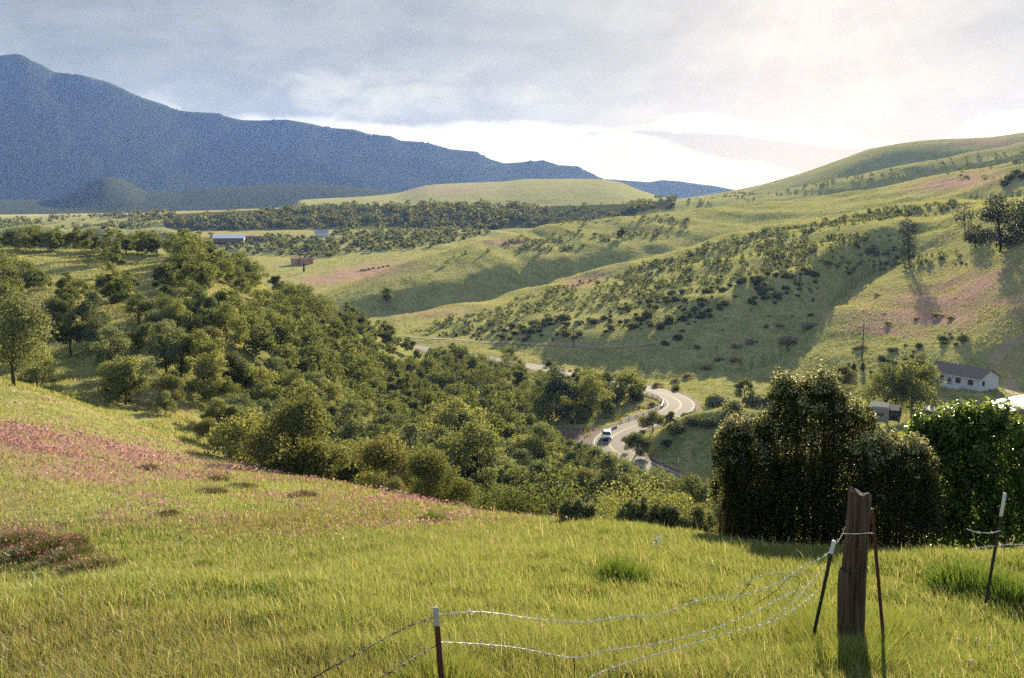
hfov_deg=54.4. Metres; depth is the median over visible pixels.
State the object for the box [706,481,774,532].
oak tree
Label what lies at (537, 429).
oak tree
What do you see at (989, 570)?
grass tuft
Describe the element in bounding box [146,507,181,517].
vetch mound
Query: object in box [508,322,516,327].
hillside shrub
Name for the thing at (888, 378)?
oak tree
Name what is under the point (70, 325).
oak tree
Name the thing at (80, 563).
vetch mound
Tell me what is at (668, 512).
edge shrub
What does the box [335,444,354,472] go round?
oak tree
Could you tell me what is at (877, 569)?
fence stake
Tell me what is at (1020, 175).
ridge shrub
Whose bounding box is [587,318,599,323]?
hillside shrub
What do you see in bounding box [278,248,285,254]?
valley tree
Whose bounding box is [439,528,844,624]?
barbed wire
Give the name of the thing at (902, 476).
evergreen shrub
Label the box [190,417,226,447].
oak tree
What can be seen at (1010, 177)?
ridge shrub
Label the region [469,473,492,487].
oak tree
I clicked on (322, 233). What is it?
house
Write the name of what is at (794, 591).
loose wire
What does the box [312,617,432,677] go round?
barbed wire
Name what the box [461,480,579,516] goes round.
oak tree
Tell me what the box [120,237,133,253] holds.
oak tree
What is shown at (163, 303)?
oak tree
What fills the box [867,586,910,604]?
weed clump
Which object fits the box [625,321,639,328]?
hillside shrub
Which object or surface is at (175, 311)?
oak tree
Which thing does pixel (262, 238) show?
valley tree
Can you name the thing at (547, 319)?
hillside shrub
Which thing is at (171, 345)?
oak tree
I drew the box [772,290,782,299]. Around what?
hillside shrub
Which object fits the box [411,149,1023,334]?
shrubs
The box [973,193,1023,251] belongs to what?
slope tree
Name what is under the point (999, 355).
driveway
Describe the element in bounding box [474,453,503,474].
oak tree
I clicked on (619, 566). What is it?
weed clump
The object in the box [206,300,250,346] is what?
oak tree
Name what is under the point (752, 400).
bank shrub
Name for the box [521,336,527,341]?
hillside shrub
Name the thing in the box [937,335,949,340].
hillside shrub
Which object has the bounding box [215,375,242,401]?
oak tree
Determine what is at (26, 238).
oak tree
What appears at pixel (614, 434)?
road line
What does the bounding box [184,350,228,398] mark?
oak tree
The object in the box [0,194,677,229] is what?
woods
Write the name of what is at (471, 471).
oak tree
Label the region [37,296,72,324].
oak tree
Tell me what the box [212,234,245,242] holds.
barn
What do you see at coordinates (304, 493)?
vetch mound
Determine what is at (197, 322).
oak tree
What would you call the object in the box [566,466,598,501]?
oak tree
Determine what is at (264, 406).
oak tree
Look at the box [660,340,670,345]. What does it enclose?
hillside shrub
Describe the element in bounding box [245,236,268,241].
farm shed
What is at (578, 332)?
hillside shrub
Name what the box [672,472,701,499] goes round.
oak tree
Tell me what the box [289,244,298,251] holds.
valley tree
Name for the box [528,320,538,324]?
hillside shrub
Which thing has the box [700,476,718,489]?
oak tree
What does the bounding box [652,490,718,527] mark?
oak tree
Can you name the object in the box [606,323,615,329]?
hillside shrub
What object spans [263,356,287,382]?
oak tree
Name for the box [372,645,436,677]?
barbed wire
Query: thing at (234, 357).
oak tree
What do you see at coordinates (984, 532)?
barbed wire
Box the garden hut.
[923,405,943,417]
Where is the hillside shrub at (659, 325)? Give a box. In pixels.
[654,321,665,329]
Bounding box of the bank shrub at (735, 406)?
[721,400,742,412]
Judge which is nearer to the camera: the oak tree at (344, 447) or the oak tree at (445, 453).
the oak tree at (344, 447)
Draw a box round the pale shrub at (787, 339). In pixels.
[777,335,798,345]
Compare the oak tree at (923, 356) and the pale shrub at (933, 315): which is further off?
the pale shrub at (933, 315)
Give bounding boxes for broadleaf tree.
[902,396,1023,550]
[996,413,1023,547]
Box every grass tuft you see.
[379,641,509,677]
[756,612,831,643]
[762,594,871,632]
[778,603,907,646]
[778,625,914,677]
[779,614,883,644]
[783,613,926,665]
[792,628,937,677]
[803,604,940,654]
[823,623,927,659]
[835,600,943,640]
[868,615,951,648]
[942,560,1023,593]
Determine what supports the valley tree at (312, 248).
on the ground at (76, 144)
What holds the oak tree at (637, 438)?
on the ground at (76, 144)
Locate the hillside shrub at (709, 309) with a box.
[703,306,712,311]
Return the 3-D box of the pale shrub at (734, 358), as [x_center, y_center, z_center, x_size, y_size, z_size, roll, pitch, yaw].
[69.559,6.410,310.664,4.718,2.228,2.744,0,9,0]
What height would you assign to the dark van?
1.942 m
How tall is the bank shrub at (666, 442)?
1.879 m
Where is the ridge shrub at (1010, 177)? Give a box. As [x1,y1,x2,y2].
[1004,174,1015,180]
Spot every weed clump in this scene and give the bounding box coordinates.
[189,558,219,567]
[414,509,448,522]
[586,551,656,588]
[595,527,616,536]
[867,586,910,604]
[906,553,1023,603]
[959,566,1023,613]
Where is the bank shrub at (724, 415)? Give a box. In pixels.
[719,413,730,422]
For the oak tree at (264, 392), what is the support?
on the ground at (76, 144)
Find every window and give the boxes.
[955,377,960,383]
[967,379,973,385]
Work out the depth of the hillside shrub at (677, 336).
331.42 m
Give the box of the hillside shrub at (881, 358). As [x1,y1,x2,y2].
[876,354,887,361]
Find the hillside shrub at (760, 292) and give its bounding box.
[757,290,766,295]
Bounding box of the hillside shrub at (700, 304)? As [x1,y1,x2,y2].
[697,300,705,306]
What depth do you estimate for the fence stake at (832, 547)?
10.09 m
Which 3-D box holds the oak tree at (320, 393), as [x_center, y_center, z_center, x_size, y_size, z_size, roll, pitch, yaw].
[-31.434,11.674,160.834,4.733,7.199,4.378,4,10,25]
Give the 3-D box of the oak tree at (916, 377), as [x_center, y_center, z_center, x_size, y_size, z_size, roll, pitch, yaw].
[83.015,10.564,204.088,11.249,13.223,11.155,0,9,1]
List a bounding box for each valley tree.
[100,225,108,230]
[224,242,232,250]
[233,243,241,249]
[244,244,252,251]
[247,238,254,244]
[257,235,265,241]
[263,243,271,249]
[276,242,285,248]
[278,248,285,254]
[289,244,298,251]
[301,243,310,251]
[303,237,313,244]
[309,245,320,252]
[309,250,318,256]
[323,247,332,255]
[325,235,334,242]
[329,243,335,249]
[364,242,372,249]
[370,242,380,250]
[374,235,382,241]
[428,235,435,241]
[436,236,443,243]
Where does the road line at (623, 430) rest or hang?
on the road
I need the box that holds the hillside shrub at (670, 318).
[663,315,673,323]
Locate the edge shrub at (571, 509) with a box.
[556,496,597,521]
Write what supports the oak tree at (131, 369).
on the ground at (76, 144)
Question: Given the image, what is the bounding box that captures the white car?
[602,429,611,439]
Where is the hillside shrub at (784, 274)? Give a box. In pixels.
[780,271,791,277]
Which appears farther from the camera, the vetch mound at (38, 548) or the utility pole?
the utility pole
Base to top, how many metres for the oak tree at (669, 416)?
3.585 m
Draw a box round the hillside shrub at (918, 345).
[915,342,922,347]
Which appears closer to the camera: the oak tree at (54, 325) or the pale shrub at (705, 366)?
the oak tree at (54, 325)
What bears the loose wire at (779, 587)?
attached to the barbed wire at (608, 649)
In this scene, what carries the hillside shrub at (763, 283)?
on the ground at (76, 144)
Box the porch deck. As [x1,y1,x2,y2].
[933,381,961,389]
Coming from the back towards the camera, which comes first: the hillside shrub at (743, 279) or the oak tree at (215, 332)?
the hillside shrub at (743, 279)
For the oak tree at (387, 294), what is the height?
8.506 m
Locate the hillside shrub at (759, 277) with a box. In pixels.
[753,274,764,280]
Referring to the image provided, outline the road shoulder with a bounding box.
[414,344,705,482]
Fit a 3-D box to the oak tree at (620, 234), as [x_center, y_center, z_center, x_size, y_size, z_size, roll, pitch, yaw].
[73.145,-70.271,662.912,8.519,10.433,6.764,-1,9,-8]
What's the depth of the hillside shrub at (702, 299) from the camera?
361.90 m
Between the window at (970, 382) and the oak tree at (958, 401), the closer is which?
the oak tree at (958, 401)
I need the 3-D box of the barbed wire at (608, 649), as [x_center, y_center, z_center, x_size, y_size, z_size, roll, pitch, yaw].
[1.201,2.166,8.160,0.243,1.112,4.959,9,12,44]
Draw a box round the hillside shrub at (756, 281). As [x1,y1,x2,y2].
[752,279,759,284]
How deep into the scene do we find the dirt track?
349.48 m
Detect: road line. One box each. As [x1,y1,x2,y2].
[416,347,680,467]
[417,347,681,468]
[418,345,693,474]
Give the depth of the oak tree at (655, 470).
160.83 m
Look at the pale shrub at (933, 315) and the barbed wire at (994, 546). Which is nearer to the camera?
the barbed wire at (994, 546)
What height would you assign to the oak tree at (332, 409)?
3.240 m
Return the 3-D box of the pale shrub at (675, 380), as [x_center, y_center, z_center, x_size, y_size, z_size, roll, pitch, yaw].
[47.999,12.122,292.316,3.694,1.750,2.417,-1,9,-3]
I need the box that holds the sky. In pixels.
[0,0,1023,189]
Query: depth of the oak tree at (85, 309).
155.68 m
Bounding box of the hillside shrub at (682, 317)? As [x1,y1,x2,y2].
[678,313,688,320]
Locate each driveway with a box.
[984,335,1023,363]
[1001,379,1023,395]
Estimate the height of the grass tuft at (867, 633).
0.530 m
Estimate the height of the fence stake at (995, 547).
1.532 m
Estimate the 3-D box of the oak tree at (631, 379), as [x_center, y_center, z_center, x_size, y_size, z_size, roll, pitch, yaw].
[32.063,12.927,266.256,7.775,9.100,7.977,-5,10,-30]
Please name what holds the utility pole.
on the ground at (76, 144)
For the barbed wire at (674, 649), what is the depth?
8.59 m
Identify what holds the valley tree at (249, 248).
on the ground at (76, 144)
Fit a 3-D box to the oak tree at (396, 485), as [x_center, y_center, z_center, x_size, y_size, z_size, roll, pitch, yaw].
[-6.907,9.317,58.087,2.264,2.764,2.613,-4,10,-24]
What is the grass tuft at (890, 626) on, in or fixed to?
on the ground at (76, 144)
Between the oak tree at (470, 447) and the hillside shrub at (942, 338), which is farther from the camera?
the hillside shrub at (942, 338)
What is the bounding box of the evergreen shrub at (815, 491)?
[713,361,897,547]
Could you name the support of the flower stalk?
on the ground at (76, 144)
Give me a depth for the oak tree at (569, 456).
179.68 m
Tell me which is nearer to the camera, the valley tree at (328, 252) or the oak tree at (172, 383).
the oak tree at (172, 383)
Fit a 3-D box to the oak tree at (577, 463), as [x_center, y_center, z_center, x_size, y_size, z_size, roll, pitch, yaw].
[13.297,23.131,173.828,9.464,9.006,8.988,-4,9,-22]
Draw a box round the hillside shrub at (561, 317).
[556,313,568,320]
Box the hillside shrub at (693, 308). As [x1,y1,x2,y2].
[690,306,697,311]
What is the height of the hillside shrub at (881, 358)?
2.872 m
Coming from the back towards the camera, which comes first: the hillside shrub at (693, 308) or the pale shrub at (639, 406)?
the hillside shrub at (693, 308)
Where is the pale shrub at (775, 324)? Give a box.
[773,322,784,326]
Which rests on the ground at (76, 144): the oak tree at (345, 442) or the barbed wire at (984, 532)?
the oak tree at (345, 442)
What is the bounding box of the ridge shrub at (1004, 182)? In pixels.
[998,178,1009,186]
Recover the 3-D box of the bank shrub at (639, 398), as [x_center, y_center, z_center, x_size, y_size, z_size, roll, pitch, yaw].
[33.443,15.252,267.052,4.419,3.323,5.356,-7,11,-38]
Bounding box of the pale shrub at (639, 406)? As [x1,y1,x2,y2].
[636,404,645,408]
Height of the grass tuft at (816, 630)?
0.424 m
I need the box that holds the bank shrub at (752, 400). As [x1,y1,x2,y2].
[741,392,764,407]
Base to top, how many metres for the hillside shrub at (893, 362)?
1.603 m
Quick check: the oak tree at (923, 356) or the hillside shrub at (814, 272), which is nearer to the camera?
the oak tree at (923, 356)
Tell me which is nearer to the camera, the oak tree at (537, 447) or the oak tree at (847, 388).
the oak tree at (537, 447)
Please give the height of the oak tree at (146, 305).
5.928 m
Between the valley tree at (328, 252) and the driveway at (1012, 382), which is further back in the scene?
the valley tree at (328, 252)
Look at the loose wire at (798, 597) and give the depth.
9.56 m
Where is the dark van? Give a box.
[889,404,901,422]
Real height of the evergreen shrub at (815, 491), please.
5.594 m
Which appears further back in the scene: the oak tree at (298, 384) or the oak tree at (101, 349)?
the oak tree at (298, 384)
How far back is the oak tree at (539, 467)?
144.98 m
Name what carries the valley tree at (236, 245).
on the ground at (76, 144)
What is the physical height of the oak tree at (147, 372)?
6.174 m
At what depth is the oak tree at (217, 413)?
121.08 m
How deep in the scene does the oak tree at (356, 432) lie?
161.81 m
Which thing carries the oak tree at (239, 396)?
on the ground at (76, 144)
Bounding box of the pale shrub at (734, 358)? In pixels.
[728,356,741,361]
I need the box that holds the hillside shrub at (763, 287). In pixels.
[758,284,770,290]
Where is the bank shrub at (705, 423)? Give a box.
[698,415,720,429]
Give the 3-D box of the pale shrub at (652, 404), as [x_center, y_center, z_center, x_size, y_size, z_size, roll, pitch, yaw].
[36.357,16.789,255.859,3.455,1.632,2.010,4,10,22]
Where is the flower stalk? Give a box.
[651,535,667,547]
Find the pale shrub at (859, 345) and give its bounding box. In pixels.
[854,343,868,349]
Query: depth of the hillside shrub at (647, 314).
358.37 m
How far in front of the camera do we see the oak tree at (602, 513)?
77.07 m
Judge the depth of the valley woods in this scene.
1003.56 m
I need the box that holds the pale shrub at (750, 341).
[745,338,758,343]
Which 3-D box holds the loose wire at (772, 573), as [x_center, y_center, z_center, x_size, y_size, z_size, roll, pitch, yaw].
[2.588,2.309,9.644,1.038,0.165,0.061,-4,10,-26]
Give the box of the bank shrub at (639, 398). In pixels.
[628,393,645,400]
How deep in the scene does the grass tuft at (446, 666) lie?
8.41 m
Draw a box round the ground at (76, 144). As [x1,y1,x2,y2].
[0,54,1023,677]
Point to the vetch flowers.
(152, 454)
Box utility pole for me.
[859,323,868,358]
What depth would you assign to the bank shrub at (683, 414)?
240.52 m
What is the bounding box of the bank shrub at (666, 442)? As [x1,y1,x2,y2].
[659,438,670,445]
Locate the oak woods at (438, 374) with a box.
[0,223,796,521]
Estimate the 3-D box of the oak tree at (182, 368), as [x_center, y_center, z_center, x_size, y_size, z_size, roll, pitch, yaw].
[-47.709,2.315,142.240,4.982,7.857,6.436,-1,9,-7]
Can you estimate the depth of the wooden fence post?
10.17 m
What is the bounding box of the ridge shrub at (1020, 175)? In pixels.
[1017,171,1023,178]
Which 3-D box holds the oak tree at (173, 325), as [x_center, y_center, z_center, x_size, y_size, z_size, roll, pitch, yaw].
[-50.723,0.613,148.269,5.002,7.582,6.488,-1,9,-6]
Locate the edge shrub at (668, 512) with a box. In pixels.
[647,501,680,528]
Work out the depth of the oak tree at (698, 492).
141.34 m
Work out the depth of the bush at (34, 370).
122.73 m
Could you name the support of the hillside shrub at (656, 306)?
on the ground at (76, 144)
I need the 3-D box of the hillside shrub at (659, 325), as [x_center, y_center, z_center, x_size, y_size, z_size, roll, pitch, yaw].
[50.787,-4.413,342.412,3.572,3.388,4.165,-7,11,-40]
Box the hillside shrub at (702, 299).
[695,296,706,301]
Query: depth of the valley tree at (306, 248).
825.94 m
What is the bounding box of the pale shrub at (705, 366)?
[699,364,712,369]
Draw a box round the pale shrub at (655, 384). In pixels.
[651,382,664,386]
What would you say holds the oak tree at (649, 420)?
on the ground at (76, 144)
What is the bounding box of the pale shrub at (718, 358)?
[714,356,724,360]
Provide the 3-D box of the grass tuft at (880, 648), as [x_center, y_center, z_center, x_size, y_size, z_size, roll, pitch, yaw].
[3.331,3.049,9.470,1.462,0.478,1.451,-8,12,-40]
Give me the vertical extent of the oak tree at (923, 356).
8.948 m
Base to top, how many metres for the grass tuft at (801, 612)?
0.478 m
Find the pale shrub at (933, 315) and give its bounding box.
[931,312,943,317]
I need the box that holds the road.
[413,345,704,483]
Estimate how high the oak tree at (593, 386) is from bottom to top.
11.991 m
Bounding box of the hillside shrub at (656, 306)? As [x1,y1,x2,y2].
[651,303,659,309]
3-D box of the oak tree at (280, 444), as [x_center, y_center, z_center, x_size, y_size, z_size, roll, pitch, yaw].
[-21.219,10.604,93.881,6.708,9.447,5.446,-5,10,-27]
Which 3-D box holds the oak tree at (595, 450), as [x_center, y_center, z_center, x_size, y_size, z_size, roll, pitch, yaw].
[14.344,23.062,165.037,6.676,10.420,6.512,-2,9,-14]
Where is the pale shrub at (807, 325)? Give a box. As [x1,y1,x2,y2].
[799,322,817,330]
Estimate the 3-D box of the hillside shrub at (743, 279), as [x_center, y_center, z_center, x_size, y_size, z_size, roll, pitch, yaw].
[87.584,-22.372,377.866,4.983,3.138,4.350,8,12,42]
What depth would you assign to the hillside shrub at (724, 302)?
352.43 m
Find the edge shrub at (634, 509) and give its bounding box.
[615,491,661,527]
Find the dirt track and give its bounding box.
[404,336,661,347]
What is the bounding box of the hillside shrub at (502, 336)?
[499,333,506,339]
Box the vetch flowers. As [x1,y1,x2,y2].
[0,384,636,636]
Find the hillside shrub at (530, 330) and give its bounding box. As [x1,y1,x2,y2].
[525,327,534,333]
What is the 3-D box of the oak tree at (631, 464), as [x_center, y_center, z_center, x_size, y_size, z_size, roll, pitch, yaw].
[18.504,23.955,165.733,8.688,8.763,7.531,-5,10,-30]
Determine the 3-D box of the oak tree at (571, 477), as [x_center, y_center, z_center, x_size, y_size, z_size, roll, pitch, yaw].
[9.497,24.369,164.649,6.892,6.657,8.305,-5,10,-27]
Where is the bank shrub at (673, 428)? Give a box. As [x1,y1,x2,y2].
[665,421,685,434]
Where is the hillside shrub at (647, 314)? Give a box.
[641,310,652,317]
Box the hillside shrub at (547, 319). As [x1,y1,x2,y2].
[543,316,553,322]
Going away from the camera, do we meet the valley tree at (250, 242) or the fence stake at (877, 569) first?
the fence stake at (877, 569)
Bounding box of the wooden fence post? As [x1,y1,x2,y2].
[837,485,871,642]
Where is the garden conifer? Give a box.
[859,362,865,370]
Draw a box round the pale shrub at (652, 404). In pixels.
[647,402,659,405]
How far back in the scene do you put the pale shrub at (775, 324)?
334.84 m
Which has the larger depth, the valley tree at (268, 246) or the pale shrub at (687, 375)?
the valley tree at (268, 246)
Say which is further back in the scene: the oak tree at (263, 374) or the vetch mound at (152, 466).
the oak tree at (263, 374)
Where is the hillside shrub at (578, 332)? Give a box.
[575,330,583,335]
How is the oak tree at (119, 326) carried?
on the ground at (76, 144)
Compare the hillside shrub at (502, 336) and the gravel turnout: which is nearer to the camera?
the gravel turnout
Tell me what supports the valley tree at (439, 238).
on the ground at (76, 144)
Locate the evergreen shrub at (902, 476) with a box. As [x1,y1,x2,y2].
[824,424,954,549]
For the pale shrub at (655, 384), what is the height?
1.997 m
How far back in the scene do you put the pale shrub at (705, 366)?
305.64 m
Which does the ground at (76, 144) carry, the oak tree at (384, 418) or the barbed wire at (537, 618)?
the oak tree at (384, 418)
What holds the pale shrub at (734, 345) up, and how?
on the ground at (76, 144)
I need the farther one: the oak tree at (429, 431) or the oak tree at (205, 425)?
the oak tree at (429, 431)
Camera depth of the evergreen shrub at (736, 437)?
24.35 m
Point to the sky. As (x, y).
(729, 94)
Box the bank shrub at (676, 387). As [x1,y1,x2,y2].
[671,384,680,389]
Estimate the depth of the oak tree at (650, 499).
39.45 m
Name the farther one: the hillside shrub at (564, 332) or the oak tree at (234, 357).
the hillside shrub at (564, 332)
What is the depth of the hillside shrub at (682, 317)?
346.42 m
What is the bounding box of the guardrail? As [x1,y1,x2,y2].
[621,392,663,422]
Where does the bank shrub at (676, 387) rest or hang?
on the ground at (76, 144)
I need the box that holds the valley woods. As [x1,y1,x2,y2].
[126,225,466,231]
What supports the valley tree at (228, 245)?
on the ground at (76, 144)
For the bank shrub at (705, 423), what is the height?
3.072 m
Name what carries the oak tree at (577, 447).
on the ground at (76, 144)
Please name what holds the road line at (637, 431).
on the road
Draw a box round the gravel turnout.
[552,427,601,442]
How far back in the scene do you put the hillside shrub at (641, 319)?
356.48 m
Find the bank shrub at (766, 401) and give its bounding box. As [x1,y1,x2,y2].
[760,396,775,406]
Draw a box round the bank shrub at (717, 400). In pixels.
[705,393,731,407]
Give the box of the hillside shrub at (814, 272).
[808,269,819,276]
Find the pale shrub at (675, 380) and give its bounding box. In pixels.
[670,377,681,382]
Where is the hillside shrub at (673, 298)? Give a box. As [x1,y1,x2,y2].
[669,295,678,301]
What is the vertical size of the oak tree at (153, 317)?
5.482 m
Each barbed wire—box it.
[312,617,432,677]
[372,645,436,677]
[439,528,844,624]
[441,582,813,659]
[589,591,817,677]
[965,544,1023,551]
[966,528,1000,533]
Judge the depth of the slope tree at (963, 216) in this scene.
387.08 m
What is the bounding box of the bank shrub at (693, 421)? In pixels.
[685,416,700,426]
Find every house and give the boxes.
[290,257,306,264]
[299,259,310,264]
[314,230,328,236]
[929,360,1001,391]
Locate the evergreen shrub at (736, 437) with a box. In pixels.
[708,408,787,544]
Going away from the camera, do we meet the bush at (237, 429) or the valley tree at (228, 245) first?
the bush at (237, 429)
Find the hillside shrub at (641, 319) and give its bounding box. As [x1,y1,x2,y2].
[637,316,644,321]
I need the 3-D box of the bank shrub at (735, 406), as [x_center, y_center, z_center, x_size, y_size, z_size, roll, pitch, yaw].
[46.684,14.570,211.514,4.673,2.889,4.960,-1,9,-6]
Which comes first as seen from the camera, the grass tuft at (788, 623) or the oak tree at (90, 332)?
the grass tuft at (788, 623)
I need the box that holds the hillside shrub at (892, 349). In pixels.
[885,347,896,351]
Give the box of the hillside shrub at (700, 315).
[697,313,705,318]
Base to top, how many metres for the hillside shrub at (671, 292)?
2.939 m
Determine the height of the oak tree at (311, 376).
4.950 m
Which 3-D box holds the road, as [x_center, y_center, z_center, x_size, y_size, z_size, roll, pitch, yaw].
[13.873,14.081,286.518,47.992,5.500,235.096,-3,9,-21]
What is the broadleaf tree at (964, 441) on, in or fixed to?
on the ground at (76, 144)
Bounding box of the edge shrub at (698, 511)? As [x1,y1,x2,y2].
[667,504,722,534]
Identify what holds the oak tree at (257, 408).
on the ground at (76, 144)
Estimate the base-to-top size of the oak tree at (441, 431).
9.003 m
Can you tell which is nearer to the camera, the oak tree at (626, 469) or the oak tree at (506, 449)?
the oak tree at (626, 469)
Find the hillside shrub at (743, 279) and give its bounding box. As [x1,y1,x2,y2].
[736,277,747,283]
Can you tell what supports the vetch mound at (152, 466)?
on the ground at (76, 144)
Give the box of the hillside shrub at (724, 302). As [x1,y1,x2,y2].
[719,299,729,306]
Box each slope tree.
[898,217,920,262]
[952,201,974,234]
[963,222,985,247]
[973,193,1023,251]
[1011,198,1023,242]
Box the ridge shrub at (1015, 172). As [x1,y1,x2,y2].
[1010,169,1022,176]
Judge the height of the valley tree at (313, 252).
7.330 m
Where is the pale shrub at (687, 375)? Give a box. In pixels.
[681,373,695,378]
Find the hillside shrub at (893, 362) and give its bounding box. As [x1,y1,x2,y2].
[889,360,897,365]
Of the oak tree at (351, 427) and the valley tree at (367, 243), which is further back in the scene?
the valley tree at (367, 243)
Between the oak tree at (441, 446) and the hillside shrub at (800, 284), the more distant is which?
the hillside shrub at (800, 284)
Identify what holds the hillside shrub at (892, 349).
on the ground at (76, 144)
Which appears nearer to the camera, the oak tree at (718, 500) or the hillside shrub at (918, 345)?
the oak tree at (718, 500)
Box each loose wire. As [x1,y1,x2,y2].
[731,570,752,603]
[736,571,818,584]
[753,576,800,605]
[762,567,824,622]
[770,580,820,600]
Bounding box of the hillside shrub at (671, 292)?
[666,290,677,294]
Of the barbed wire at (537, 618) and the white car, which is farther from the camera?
the white car
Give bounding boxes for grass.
[0,370,1023,677]
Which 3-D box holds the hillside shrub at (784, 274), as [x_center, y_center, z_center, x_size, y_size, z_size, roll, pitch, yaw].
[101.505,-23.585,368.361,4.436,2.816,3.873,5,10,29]
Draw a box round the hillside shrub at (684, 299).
[680,297,688,302]
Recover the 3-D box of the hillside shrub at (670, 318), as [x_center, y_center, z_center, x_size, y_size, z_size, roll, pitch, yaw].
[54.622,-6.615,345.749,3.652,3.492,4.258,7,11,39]
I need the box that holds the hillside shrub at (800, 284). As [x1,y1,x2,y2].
[793,281,804,286]
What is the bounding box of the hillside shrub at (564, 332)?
[560,328,571,336]
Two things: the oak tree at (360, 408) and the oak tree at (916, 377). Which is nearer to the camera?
the oak tree at (360, 408)
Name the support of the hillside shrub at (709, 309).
on the ground at (76, 144)
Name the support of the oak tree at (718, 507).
on the ground at (76, 144)
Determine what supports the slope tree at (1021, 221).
on the ground at (76, 144)
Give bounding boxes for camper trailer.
[870,401,889,422]
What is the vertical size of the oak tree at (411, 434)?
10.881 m
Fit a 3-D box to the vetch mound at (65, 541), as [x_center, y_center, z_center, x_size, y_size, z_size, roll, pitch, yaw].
[-12.759,5.756,27.891,1.627,0.393,2.108,8,12,40]
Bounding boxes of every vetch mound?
[0,528,56,551]
[0,532,95,569]
[21,532,90,551]
[26,542,103,570]
[51,553,133,577]
[135,463,160,470]
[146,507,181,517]
[193,486,231,493]
[204,473,230,481]
[225,481,259,488]
[279,490,318,497]
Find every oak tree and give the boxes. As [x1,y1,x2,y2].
[0,285,60,385]
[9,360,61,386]
[13,233,36,251]
[16,338,57,372]
[28,308,52,341]
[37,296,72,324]
[39,317,58,338]
[53,312,83,355]
[73,291,111,330]
[78,314,108,351]
[87,325,133,368]
[92,237,111,253]
[94,354,150,404]
[96,359,162,402]
[97,322,129,359]
[118,292,158,323]
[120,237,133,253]
[123,321,155,352]
[138,309,168,332]
[142,319,183,373]
[144,237,159,253]
[151,318,186,346]
[152,294,183,323]
[152,390,178,412]
[156,373,186,401]
[158,368,180,398]
[159,329,196,378]
[161,299,195,332]
[163,232,178,253]
[175,328,226,380]
[183,313,209,336]
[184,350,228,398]
[190,289,218,326]
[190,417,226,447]
[195,325,226,347]
[195,397,239,425]
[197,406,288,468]
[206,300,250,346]
[210,392,257,422]
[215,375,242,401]
[218,350,249,383]
[227,363,259,394]
[236,404,265,430]
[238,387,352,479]
[239,362,279,390]
[243,378,286,408]
[252,398,285,413]
[258,408,317,468]
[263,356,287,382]
[265,462,279,472]
[275,368,314,397]
[280,359,294,371]
[281,377,321,417]
[301,372,324,388]
[303,452,362,482]
[311,378,326,401]
[314,390,330,418]
[316,377,343,400]
[320,423,338,443]
[325,405,339,418]
[327,398,368,442]
[333,436,380,453]
[333,450,385,484]
[334,393,366,424]
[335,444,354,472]
[337,417,366,436]
[338,395,366,416]
[346,432,425,491]
[355,472,409,489]
[364,423,380,439]
[372,412,406,442]
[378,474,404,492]
[379,287,393,302]
[394,426,429,447]
[396,422,426,457]
[399,445,478,505]
[418,395,489,433]
[420,444,454,465]
[423,426,451,457]
[424,429,435,443]
[429,441,455,460]
[433,418,508,479]
[436,427,468,466]
[451,485,482,506]
[453,410,482,432]
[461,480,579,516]
[465,443,512,476]
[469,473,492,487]
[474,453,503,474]
[477,454,529,494]
[497,436,512,448]
[497,443,509,452]
[506,431,556,465]
[511,435,556,464]
[511,448,535,476]
[512,423,560,467]
[521,458,566,514]
[528,490,554,516]
[535,364,578,417]
[545,474,573,511]
[560,446,598,469]
[562,464,579,483]
[563,443,591,461]
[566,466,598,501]
[572,371,615,415]
[572,442,581,465]
[579,445,612,474]
[584,492,624,520]
[584,495,605,509]
[586,451,637,502]
[590,471,716,530]
[598,370,617,390]
[602,457,641,483]
[603,458,646,502]
[615,371,644,401]
[616,226,627,239]
[620,431,655,456]
[631,476,666,501]
[634,465,675,487]
[636,409,666,431]
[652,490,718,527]
[662,472,714,506]
[664,411,676,423]
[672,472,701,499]
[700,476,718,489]
[702,468,722,508]
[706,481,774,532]
[710,495,774,537]
[733,378,755,398]
[820,380,856,403]
[833,365,857,385]
[855,362,913,413]
[885,359,945,418]
[909,351,937,384]
[949,398,969,410]
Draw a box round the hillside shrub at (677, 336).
[672,333,682,339]
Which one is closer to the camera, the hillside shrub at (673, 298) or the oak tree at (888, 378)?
the oak tree at (888, 378)
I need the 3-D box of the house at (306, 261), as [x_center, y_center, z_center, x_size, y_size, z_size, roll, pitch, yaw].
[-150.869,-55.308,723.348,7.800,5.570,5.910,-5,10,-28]
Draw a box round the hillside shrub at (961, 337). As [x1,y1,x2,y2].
[956,333,970,342]
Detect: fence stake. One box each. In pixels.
[433,605,443,677]
[810,540,835,644]
[871,508,884,643]
[984,492,1006,602]
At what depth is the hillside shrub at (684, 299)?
368.99 m
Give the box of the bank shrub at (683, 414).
[679,411,692,416]
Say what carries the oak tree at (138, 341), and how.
on the ground at (76, 144)
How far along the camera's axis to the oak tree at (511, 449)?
178.65 m
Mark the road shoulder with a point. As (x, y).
(633, 449)
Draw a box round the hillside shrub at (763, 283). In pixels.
[757,281,768,286]
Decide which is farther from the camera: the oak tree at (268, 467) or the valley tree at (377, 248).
the valley tree at (377, 248)
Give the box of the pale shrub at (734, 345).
[730,343,741,347]
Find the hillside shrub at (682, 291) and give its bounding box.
[679,288,686,293]
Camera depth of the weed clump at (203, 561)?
21.86 m
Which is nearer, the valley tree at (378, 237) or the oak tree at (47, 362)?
the oak tree at (47, 362)

